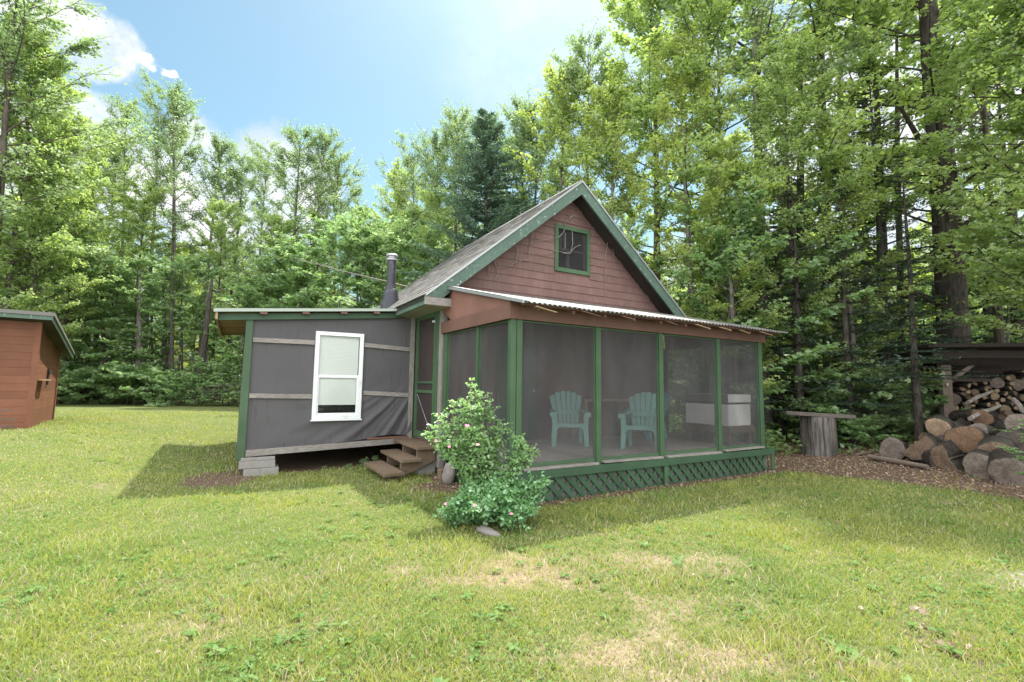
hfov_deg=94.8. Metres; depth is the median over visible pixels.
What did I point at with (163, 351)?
bare trunk
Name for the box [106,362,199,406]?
shrub
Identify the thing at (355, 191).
aspen tree
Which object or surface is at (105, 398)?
shrub
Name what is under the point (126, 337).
bare trunk
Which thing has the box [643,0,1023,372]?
maple tree
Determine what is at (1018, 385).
firewood log
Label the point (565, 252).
dry vine
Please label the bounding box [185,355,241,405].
shrub
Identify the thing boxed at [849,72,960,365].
bare trunk
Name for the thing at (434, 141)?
aspen tree
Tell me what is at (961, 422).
log
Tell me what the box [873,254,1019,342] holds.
sapling
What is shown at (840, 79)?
bare trunk
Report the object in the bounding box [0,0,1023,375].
sky
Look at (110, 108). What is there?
aspen tree
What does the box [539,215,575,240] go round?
dry vine
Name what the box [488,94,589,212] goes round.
aspen tree
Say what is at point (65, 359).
leaning trunk
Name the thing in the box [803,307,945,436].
sapling
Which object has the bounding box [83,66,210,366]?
aspen tree
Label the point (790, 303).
sapling
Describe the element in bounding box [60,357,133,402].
shrub
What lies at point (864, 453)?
ground pole
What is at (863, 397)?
shrub
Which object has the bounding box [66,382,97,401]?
shrub
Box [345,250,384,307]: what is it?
aspen tree
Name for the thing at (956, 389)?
firewood log
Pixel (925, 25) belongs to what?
maple tree
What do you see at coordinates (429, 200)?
maple tree
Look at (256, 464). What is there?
concrete block
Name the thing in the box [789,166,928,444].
fir tree
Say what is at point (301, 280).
sapling
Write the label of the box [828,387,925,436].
shrub
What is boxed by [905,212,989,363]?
fir tree
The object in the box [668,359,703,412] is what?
sapling
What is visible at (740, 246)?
sapling
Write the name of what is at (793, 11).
aspen tree
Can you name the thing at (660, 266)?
maple tree
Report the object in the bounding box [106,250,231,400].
sapling
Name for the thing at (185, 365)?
maple tree
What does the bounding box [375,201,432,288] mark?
maple tree
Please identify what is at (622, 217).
aspen tree
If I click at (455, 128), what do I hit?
aspen tree
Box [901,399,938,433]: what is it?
shrub
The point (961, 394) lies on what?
firewood log
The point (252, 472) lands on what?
concrete block
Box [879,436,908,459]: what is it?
log
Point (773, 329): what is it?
sapling
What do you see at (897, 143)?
bare trunk
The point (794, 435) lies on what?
shrub
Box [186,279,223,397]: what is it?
leaning trunk
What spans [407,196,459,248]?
maple tree
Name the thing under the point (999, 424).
split log
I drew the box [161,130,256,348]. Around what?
aspen tree
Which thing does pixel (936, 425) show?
log
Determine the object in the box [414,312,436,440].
screen door
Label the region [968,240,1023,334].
sapling
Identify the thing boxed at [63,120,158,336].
aspen tree
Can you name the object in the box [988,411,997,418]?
split log
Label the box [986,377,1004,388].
firewood log
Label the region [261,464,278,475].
concrete block
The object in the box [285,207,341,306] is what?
maple tree
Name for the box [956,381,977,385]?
firewood log
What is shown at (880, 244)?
fir tree
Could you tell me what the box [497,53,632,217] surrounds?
maple tree
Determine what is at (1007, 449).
sapling
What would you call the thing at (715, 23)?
maple tree
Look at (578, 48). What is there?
aspen tree
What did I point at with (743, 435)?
shrub
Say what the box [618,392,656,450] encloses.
garden chair
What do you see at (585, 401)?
porch table
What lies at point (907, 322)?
sapling
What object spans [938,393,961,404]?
firewood log
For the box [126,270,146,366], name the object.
bare trunk
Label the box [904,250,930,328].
maple tree
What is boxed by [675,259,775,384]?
sapling
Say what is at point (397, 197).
maple tree
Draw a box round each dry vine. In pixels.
[494,232,532,267]
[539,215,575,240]
[539,231,580,253]
[605,242,613,291]
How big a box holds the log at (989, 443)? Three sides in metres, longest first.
0.733 x 0.561 x 0.522 m
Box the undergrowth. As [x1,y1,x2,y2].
[82,387,928,455]
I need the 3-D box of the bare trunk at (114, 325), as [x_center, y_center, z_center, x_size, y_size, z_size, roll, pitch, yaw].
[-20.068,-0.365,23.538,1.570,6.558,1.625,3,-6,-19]
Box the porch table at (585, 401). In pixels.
[571,398,634,439]
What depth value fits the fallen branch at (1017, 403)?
11.74 m
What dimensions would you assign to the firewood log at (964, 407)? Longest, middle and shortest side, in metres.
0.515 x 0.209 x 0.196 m
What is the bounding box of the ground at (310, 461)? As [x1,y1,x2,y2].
[0,387,1023,681]
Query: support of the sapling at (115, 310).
on the ground at (310, 461)
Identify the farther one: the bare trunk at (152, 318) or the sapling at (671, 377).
the bare trunk at (152, 318)
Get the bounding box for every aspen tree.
[0,0,157,289]
[0,84,132,309]
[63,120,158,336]
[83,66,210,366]
[88,92,165,350]
[107,242,142,322]
[112,78,233,400]
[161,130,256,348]
[182,148,274,379]
[190,237,239,332]
[210,238,255,376]
[221,130,308,286]
[226,118,344,307]
[226,238,266,307]
[266,123,355,304]
[296,140,378,302]
[332,189,399,306]
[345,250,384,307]
[368,120,446,282]
[387,125,488,268]
[408,96,488,259]
[416,100,505,254]
[430,209,460,258]
[457,109,526,248]
[464,84,574,230]
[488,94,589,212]
[524,16,649,236]
[613,201,650,251]
[659,0,905,434]
[664,227,692,406]
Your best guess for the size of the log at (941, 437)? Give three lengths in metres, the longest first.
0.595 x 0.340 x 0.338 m
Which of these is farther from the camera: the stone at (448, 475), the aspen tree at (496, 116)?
the aspen tree at (496, 116)
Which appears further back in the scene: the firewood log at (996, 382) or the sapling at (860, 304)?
the sapling at (860, 304)
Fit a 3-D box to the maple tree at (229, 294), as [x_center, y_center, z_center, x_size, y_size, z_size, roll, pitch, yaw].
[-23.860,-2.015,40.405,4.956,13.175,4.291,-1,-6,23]
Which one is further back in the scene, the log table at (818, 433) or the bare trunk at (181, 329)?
the bare trunk at (181, 329)
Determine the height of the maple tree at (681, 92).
14.232 m
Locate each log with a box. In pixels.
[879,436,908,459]
[902,436,942,459]
[909,450,933,466]
[918,432,933,439]
[924,415,955,435]
[930,440,964,471]
[937,435,943,441]
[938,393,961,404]
[944,426,988,453]
[948,409,974,420]
[952,387,965,391]
[953,383,970,387]
[953,392,966,396]
[954,418,971,425]
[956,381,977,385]
[957,405,969,409]
[961,394,972,399]
[961,449,992,479]
[966,389,979,396]
[969,423,1002,435]
[970,387,988,392]
[970,402,990,406]
[970,410,993,426]
[974,385,991,388]
[975,404,994,410]
[977,435,1016,451]
[980,392,999,400]
[980,400,999,405]
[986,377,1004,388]
[986,447,1023,486]
[987,376,1009,379]
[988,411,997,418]
[990,397,1005,401]
[994,419,1005,429]
[995,374,1015,381]
[995,404,1010,411]
[996,386,1011,390]
[996,427,1023,450]
[997,410,1013,415]
[998,391,1007,395]
[998,414,1005,418]
[999,390,1016,396]
[999,400,1013,405]
[1000,395,1011,399]
[1003,370,1023,374]
[1003,414,1023,428]
[1004,379,1023,390]
[1004,382,1014,385]
[1012,394,1023,400]
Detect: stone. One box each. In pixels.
[442,462,454,483]
[476,525,501,536]
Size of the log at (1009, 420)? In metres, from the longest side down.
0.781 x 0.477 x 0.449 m
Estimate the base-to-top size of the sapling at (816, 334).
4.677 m
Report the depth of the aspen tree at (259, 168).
28.37 m
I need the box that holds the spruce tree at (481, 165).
[371,107,540,307]
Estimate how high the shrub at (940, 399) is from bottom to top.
2.004 m
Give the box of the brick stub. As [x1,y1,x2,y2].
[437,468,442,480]
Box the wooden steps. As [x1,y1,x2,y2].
[364,438,435,479]
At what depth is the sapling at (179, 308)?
23.67 m
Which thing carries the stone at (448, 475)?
on the ground at (310, 461)
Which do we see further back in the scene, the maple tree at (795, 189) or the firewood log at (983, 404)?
the maple tree at (795, 189)
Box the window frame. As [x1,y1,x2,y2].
[554,223,589,275]
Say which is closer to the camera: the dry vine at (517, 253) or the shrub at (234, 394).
the dry vine at (517, 253)
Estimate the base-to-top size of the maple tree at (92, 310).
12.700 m
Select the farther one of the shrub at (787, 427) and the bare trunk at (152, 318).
the bare trunk at (152, 318)
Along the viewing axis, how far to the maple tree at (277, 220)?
24.83 m
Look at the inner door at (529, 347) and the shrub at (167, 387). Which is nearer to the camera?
the inner door at (529, 347)
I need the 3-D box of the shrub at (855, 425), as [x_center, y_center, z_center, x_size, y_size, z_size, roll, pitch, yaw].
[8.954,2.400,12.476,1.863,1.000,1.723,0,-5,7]
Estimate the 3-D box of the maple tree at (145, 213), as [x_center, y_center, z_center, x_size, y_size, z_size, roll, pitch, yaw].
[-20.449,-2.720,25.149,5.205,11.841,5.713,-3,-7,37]
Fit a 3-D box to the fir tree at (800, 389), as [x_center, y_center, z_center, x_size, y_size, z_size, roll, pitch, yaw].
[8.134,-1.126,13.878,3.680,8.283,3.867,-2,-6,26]
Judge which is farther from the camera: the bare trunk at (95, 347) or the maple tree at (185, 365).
the maple tree at (185, 365)
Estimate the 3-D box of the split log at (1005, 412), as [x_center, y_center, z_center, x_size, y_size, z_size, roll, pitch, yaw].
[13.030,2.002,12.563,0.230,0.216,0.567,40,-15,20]
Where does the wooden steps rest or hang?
on the ground at (310, 461)
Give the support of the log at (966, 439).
on the log
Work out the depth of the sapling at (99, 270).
21.16 m
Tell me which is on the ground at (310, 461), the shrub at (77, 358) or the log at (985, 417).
the shrub at (77, 358)
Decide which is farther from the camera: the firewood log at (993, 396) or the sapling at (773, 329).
the sapling at (773, 329)
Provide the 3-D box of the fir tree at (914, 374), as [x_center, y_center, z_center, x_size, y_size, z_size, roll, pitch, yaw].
[10.629,-1.209,12.544,3.092,8.065,3.044,-3,-6,33]
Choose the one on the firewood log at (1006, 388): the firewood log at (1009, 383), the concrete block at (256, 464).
the firewood log at (1009, 383)
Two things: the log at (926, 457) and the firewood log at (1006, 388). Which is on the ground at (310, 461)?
the log at (926, 457)
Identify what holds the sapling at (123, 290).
on the ground at (310, 461)
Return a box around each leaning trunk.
[56,331,70,395]
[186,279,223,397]
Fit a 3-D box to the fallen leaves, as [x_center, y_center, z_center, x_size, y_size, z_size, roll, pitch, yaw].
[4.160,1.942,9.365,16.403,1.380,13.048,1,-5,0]
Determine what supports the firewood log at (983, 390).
on the fallen branch at (974, 398)
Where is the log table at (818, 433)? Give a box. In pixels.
[786,411,855,456]
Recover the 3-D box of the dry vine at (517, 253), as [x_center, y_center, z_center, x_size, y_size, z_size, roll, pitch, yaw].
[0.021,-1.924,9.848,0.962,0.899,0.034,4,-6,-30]
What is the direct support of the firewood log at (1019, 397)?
on the firewood log
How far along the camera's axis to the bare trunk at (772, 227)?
16.52 m
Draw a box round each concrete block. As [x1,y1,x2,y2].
[238,460,274,468]
[241,455,274,461]
[243,468,260,475]
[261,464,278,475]
[413,461,434,474]
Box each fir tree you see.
[724,166,862,443]
[727,212,827,438]
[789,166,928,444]
[816,60,993,434]
[851,151,1002,440]
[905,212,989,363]
[915,80,1023,342]
[919,110,1023,362]
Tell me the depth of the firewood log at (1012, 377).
12.90 m
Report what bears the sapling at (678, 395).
on the ground at (310, 461)
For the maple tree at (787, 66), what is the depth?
14.09 m
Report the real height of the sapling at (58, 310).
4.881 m
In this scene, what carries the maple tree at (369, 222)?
on the ground at (310, 461)
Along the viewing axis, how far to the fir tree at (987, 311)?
18.14 m
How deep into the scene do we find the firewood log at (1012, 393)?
12.87 m
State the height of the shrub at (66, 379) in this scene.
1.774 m
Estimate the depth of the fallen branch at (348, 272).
16.40 m
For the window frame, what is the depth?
10.70 m
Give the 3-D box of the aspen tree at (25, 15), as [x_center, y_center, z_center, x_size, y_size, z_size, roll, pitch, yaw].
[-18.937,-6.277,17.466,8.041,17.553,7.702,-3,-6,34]
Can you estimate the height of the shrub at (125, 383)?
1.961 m
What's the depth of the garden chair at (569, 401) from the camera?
9.37 m
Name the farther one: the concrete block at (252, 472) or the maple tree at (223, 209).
the maple tree at (223, 209)
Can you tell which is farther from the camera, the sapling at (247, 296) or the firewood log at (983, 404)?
the sapling at (247, 296)
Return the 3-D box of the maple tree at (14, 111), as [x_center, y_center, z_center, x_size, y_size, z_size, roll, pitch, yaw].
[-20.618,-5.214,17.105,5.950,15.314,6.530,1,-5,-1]
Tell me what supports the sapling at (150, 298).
on the ground at (310, 461)
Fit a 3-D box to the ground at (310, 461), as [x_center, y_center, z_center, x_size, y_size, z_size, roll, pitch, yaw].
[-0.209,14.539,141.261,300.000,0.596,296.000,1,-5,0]
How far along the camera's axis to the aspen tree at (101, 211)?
23.02 m
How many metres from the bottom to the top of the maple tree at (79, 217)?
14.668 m
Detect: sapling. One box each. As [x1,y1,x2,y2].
[0,215,152,367]
[25,231,138,375]
[41,268,140,401]
[49,298,97,368]
[53,255,186,398]
[79,296,176,402]
[84,266,208,402]
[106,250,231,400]
[135,291,229,402]
[166,273,278,402]
[212,230,351,361]
[213,253,325,373]
[240,271,335,375]
[260,212,385,307]
[290,212,422,307]
[331,214,461,306]
[338,204,432,304]
[346,227,441,305]
[627,179,878,437]
[663,340,711,418]
[668,279,807,434]
[668,348,741,397]
[668,349,727,421]
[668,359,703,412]
[669,294,747,403]
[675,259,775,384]
[678,259,748,384]
[685,214,892,407]
[723,226,869,419]
[743,289,820,418]
[755,246,877,374]
[771,304,876,395]
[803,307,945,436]
[814,257,921,371]
[855,286,935,367]
[869,286,932,340]
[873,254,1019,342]
[897,223,1023,361]
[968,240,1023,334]
[993,419,1023,475]
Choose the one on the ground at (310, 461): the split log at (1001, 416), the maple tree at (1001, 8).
the maple tree at (1001, 8)
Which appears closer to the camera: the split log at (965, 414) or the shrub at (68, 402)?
the split log at (965, 414)
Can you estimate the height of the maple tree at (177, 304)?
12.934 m
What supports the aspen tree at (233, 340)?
on the ground at (310, 461)
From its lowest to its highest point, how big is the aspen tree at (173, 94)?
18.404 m
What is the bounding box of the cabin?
[214,180,788,501]
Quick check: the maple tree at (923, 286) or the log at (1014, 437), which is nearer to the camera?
the log at (1014, 437)
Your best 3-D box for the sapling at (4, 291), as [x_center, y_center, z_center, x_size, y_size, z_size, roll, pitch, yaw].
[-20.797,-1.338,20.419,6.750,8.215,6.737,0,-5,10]
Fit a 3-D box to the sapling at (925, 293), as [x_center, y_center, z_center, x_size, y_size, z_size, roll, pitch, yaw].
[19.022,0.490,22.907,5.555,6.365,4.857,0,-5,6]
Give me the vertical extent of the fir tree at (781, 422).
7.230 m
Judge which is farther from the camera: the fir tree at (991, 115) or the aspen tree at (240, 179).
the aspen tree at (240, 179)
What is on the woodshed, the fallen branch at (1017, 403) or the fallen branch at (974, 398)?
the fallen branch at (974, 398)
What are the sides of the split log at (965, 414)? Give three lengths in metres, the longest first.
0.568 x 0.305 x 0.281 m
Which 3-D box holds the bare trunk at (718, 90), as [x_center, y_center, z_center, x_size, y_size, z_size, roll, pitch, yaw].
[7.996,-5.017,18.341,3.621,16.417,2.684,1,-5,0]
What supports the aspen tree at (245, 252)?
on the ground at (310, 461)
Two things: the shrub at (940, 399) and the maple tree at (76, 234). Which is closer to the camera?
the shrub at (940, 399)
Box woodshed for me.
[868,343,1023,421]
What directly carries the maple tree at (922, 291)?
on the ground at (310, 461)
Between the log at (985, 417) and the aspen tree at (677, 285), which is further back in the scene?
the aspen tree at (677, 285)
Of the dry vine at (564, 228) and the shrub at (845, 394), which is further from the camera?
the shrub at (845, 394)
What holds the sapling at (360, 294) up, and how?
on the ground at (310, 461)
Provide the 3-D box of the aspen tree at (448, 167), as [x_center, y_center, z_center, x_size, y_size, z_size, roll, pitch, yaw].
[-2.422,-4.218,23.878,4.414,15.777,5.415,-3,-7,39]
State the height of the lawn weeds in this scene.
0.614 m
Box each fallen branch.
[281,249,406,286]
[965,390,993,403]
[1011,397,1023,413]
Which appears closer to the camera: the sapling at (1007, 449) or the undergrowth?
the sapling at (1007, 449)
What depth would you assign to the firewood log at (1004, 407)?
12.79 m
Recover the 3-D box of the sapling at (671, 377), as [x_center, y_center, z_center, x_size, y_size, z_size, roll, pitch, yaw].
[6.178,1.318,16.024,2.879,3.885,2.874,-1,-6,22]
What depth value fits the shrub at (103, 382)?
21.05 m
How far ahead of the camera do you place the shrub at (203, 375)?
20.47 m
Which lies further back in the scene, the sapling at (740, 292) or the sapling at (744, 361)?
the sapling at (740, 292)
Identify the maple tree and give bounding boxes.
[0,7,110,323]
[0,11,93,298]
[0,47,108,325]
[0,156,83,332]
[0,162,109,321]
[1,105,108,334]
[4,124,143,358]
[20,162,129,403]
[63,256,105,360]
[90,179,196,364]
[149,241,198,364]
[153,241,212,375]
[185,198,254,397]
[209,243,253,392]
[238,212,307,307]
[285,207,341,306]
[351,218,390,307]
[359,158,431,305]
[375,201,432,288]
[396,182,467,288]
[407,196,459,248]
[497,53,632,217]
[540,63,676,290]
[550,0,902,433]
[576,0,752,315]
[615,17,767,435]
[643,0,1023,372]
[646,250,671,345]
[667,127,801,439]
[710,20,897,439]
[750,0,1023,412]
[756,0,1014,362]
[768,183,834,373]
[771,103,936,442]
[869,0,1023,330]
[879,0,1023,342]
[892,1,1023,334]
[895,263,932,363]
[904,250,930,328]
[919,0,1023,307]
[928,249,982,342]
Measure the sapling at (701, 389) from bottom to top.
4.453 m
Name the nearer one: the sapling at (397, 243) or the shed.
the shed
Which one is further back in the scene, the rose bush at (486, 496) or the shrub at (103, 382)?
the shrub at (103, 382)
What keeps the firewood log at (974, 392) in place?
on the firewood log
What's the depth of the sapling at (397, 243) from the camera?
19.62 m
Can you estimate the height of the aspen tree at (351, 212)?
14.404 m
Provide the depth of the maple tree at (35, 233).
18.29 m
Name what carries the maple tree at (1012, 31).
on the ground at (310, 461)
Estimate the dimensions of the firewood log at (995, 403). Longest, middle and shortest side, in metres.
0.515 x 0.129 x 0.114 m
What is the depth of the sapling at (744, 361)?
15.11 m
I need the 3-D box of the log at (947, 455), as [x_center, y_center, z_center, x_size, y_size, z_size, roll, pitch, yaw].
[8.843,2.342,9.473,0.640,0.583,0.502,-4,9,-29]
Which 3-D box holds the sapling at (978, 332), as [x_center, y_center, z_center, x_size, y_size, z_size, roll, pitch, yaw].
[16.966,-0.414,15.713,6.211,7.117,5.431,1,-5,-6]
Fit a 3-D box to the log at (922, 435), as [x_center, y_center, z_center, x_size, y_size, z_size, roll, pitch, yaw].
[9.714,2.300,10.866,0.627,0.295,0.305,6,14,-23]
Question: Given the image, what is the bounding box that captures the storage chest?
[683,393,754,445]
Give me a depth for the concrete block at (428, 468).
8.77 m
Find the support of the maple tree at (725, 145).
on the ground at (310, 461)
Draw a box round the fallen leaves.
[153,404,1023,658]
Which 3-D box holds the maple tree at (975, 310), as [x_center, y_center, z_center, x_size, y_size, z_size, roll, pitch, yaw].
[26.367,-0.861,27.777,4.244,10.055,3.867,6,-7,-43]
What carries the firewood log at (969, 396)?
on the firewood log
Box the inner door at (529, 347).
[496,337,536,440]
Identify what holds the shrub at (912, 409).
on the ground at (310, 461)
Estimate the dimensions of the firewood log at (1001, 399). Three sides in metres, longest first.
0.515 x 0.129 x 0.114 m
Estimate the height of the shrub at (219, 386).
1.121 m
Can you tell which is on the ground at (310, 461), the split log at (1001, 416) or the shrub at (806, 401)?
the shrub at (806, 401)
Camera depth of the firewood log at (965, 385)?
13.15 m
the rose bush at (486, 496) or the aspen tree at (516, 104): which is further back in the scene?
the aspen tree at (516, 104)
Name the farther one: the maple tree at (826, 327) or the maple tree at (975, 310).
the maple tree at (975, 310)
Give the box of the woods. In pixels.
[1,189,1018,393]
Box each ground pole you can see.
[854,450,878,455]
[867,454,929,468]
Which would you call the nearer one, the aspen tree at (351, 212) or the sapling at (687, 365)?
the sapling at (687, 365)
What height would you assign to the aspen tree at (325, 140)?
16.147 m
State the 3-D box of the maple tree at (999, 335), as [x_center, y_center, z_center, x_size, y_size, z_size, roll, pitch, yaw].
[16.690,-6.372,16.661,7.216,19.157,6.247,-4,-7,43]
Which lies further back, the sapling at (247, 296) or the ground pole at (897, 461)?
the sapling at (247, 296)
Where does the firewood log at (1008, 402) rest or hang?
on the firewood log at (1004, 407)
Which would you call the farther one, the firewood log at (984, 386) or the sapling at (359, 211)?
the sapling at (359, 211)
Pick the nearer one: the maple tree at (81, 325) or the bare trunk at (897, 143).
the bare trunk at (897, 143)
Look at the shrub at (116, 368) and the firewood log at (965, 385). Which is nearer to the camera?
the firewood log at (965, 385)
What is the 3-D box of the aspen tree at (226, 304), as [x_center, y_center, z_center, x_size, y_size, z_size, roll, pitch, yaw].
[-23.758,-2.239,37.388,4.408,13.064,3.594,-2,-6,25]
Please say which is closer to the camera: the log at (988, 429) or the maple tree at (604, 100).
the log at (988, 429)
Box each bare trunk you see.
[84,271,100,399]
[92,274,99,399]
[100,273,106,399]
[109,269,116,392]
[123,271,129,396]
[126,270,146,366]
[151,269,176,399]
[154,276,180,399]
[164,269,185,399]
[179,270,199,394]
[187,270,214,397]
[674,35,748,294]
[710,2,807,424]
[752,30,837,394]
[813,33,873,383]
[831,41,918,306]
[843,11,952,361]
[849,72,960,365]
[1009,87,1023,334]
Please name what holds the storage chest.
on the cabin
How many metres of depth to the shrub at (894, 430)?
12.84 m
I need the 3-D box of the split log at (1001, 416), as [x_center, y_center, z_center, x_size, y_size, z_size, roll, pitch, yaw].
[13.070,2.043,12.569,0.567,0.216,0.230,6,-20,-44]
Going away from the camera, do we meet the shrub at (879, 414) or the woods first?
the shrub at (879, 414)
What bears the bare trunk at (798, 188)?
on the ground at (310, 461)
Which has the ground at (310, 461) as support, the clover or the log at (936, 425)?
the clover
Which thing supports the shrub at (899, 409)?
on the ground at (310, 461)
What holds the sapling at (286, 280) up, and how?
on the ground at (310, 461)
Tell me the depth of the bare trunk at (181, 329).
23.38 m
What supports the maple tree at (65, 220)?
on the ground at (310, 461)
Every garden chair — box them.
[549,391,590,446]
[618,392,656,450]
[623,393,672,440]
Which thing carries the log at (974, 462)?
on the ground at (310, 461)
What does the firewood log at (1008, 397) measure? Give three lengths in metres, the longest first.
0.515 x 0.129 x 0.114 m
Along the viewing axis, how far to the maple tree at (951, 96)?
11.80 m
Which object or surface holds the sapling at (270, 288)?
on the ground at (310, 461)
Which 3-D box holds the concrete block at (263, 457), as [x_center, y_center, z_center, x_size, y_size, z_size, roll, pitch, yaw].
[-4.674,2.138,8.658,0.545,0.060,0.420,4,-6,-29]
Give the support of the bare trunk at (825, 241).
on the ground at (310, 461)
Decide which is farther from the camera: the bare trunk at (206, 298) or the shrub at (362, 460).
the bare trunk at (206, 298)
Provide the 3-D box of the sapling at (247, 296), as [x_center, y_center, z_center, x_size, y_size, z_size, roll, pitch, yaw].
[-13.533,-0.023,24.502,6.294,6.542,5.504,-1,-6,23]
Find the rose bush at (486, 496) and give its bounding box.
[421,377,551,531]
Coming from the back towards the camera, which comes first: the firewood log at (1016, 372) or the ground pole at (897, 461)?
the firewood log at (1016, 372)
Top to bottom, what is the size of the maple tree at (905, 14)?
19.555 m
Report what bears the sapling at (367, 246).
on the ground at (310, 461)
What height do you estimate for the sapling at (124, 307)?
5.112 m
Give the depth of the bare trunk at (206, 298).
24.47 m
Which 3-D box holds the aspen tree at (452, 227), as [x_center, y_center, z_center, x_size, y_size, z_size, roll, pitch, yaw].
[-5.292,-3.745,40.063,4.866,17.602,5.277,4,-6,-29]
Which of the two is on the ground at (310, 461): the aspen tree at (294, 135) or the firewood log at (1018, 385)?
the aspen tree at (294, 135)
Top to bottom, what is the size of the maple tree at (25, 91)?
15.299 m
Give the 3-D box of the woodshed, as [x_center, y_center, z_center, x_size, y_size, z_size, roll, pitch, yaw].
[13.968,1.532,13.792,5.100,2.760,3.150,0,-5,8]
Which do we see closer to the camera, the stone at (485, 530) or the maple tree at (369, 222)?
the stone at (485, 530)
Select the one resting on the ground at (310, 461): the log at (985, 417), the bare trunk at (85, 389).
the bare trunk at (85, 389)
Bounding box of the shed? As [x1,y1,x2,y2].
[0,309,74,428]
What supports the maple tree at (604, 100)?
on the ground at (310, 461)
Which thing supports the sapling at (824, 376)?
on the ground at (310, 461)
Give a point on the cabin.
(523, 341)
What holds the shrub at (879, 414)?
on the ground at (310, 461)
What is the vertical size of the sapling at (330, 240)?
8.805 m
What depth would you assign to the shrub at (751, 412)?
15.93 m
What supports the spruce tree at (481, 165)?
on the ground at (310, 461)
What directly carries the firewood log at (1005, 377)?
on the firewood log at (996, 382)
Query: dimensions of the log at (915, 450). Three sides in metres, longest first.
0.673 x 0.600 x 0.564 m
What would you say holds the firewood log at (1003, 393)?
on the firewood log at (1008, 397)
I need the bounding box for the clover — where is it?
[0,419,1023,681]
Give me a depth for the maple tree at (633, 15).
17.04 m
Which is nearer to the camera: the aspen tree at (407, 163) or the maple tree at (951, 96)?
the maple tree at (951, 96)
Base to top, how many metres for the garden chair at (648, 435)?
1.026 m
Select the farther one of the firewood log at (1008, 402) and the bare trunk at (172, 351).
the bare trunk at (172, 351)
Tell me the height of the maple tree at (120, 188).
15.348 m
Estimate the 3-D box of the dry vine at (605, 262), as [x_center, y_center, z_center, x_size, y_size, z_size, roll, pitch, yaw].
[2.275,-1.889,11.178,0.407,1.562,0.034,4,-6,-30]
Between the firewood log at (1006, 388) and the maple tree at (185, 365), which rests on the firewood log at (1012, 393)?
the firewood log at (1006, 388)
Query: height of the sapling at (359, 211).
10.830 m
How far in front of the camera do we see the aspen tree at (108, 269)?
31.72 m
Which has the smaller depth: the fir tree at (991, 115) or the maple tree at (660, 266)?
the fir tree at (991, 115)
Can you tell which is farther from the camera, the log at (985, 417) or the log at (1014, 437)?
the log at (985, 417)
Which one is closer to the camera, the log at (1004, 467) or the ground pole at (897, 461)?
the log at (1004, 467)
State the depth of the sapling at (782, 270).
17.56 m
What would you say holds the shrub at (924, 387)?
on the ground at (310, 461)
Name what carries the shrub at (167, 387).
on the ground at (310, 461)
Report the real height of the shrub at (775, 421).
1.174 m
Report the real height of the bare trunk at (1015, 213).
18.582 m
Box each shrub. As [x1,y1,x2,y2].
[56,366,112,404]
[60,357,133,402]
[61,389,95,403]
[62,356,90,400]
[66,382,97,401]
[70,360,182,404]
[93,362,158,404]
[95,380,154,403]
[96,379,131,403]
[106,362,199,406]
[135,373,209,404]
[174,371,226,405]
[177,381,240,403]
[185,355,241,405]
[194,374,240,405]
[224,391,239,401]
[359,457,368,466]
[732,430,776,447]
[738,377,804,438]
[768,407,794,432]
[773,410,841,439]
[774,366,929,441]
[776,395,841,437]
[780,394,851,437]
[790,371,899,435]
[807,360,970,434]
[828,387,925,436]
[836,414,902,447]
[837,407,906,444]
[858,376,971,434]
[863,381,939,428]
[870,401,900,436]
[873,400,929,439]
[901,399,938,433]
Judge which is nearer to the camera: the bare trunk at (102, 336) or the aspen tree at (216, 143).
the bare trunk at (102, 336)
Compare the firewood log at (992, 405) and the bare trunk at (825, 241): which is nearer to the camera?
the firewood log at (992, 405)
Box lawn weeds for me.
[0,427,1023,681]

